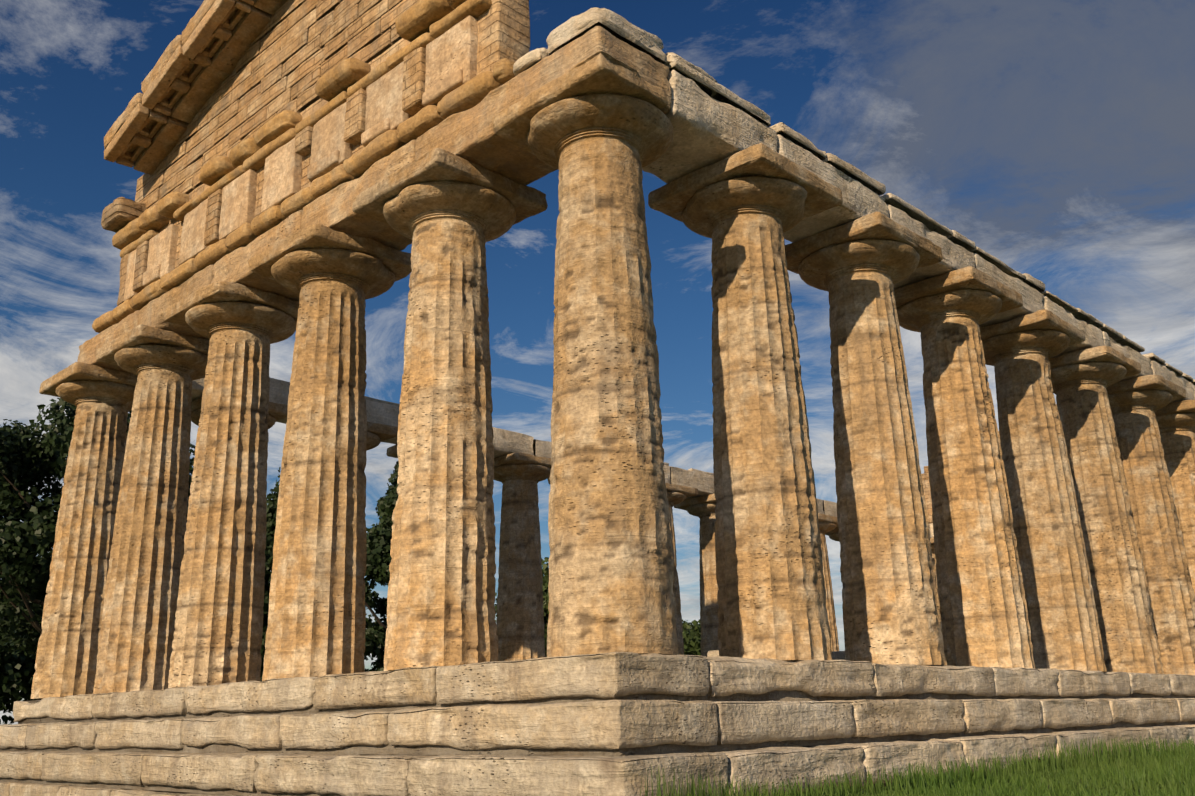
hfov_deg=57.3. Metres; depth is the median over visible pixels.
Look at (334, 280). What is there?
column
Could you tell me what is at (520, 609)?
column
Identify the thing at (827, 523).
column
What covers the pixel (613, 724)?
temple stereobate steps
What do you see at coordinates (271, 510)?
cypress tree
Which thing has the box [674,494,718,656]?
column
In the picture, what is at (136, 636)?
column
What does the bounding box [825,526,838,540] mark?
column
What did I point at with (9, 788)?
temple foundation course
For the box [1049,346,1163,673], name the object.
column
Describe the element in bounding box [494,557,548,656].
oak tree
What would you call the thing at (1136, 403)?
column
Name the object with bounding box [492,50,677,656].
column
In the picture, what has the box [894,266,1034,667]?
column
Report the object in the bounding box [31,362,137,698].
column
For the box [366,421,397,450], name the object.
column
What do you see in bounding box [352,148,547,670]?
column
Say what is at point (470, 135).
temple architrave
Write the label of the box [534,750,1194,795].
grass
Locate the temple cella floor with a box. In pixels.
[707,650,845,659]
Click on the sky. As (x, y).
(1056, 137)
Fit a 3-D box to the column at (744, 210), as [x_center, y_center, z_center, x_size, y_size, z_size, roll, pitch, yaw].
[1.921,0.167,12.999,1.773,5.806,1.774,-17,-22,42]
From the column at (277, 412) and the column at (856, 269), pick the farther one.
the column at (277, 412)
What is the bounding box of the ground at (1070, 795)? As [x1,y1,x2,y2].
[959,779,1193,795]
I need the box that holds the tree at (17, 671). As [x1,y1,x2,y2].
[0,566,43,724]
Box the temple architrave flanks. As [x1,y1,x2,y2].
[191,7,1194,537]
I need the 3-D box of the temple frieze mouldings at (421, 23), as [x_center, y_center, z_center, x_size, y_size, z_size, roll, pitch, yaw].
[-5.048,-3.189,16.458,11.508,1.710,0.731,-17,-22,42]
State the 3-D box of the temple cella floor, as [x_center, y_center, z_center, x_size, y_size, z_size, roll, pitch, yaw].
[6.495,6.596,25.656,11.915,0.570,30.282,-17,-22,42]
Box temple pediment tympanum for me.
[135,0,418,207]
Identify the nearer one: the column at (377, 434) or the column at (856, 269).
the column at (856, 269)
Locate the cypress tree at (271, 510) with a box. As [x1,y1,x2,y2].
[260,467,279,680]
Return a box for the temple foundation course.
[0,781,237,795]
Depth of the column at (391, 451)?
26.01 m
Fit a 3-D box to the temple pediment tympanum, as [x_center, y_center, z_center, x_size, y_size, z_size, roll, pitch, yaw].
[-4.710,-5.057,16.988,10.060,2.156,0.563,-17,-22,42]
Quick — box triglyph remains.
[101,47,425,305]
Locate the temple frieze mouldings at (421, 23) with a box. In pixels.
[92,0,514,332]
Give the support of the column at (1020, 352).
on the temple stereobate steps at (743, 722)
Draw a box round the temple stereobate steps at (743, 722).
[690,656,1194,795]
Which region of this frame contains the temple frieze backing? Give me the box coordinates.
[158,0,529,268]
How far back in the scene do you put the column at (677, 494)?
30.83 m
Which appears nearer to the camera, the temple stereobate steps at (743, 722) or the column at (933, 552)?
the temple stereobate steps at (743, 722)
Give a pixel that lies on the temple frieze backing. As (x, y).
(503, 28)
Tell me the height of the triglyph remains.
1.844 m
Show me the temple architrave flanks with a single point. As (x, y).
(711, 119)
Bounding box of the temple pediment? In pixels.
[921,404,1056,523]
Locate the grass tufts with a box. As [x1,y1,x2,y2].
[640,736,1194,795]
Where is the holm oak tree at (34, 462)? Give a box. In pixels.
[0,398,195,659]
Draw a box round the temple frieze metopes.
[124,16,477,300]
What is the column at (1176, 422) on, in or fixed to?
on the temple stereobate steps at (743, 722)
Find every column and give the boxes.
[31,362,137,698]
[93,324,208,693]
[164,281,298,687]
[191,397,287,428]
[248,224,411,680]
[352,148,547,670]
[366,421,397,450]
[386,444,397,457]
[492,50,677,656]
[493,452,550,660]
[648,143,842,661]
[665,483,697,654]
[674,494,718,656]
[785,212,946,665]
[818,513,838,650]
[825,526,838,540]
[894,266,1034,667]
[930,537,937,588]
[980,309,1106,671]
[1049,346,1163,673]
[1106,375,1194,674]
[1155,400,1194,592]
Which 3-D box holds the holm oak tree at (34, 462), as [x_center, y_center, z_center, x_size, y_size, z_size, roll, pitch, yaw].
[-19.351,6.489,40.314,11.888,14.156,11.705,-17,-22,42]
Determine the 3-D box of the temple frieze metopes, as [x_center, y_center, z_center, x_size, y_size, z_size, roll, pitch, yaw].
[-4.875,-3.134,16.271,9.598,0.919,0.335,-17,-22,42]
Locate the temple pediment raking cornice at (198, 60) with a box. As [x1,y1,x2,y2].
[104,0,287,174]
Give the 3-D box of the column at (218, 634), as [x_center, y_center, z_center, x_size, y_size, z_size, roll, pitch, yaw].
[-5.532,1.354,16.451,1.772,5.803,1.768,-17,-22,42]
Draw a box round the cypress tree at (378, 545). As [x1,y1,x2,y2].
[364,461,398,671]
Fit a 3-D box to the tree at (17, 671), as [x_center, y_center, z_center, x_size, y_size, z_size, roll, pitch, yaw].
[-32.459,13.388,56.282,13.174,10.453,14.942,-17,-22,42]
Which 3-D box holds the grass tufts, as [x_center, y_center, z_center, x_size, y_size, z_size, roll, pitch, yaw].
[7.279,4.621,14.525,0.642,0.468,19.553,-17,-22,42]
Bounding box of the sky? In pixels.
[0,0,1194,724]
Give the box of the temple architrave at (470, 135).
[77,26,671,371]
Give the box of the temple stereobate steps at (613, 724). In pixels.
[0,652,1194,795]
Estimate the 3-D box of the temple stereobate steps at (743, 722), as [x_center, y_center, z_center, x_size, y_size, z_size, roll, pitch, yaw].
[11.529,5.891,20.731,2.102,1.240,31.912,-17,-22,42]
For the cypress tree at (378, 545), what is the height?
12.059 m

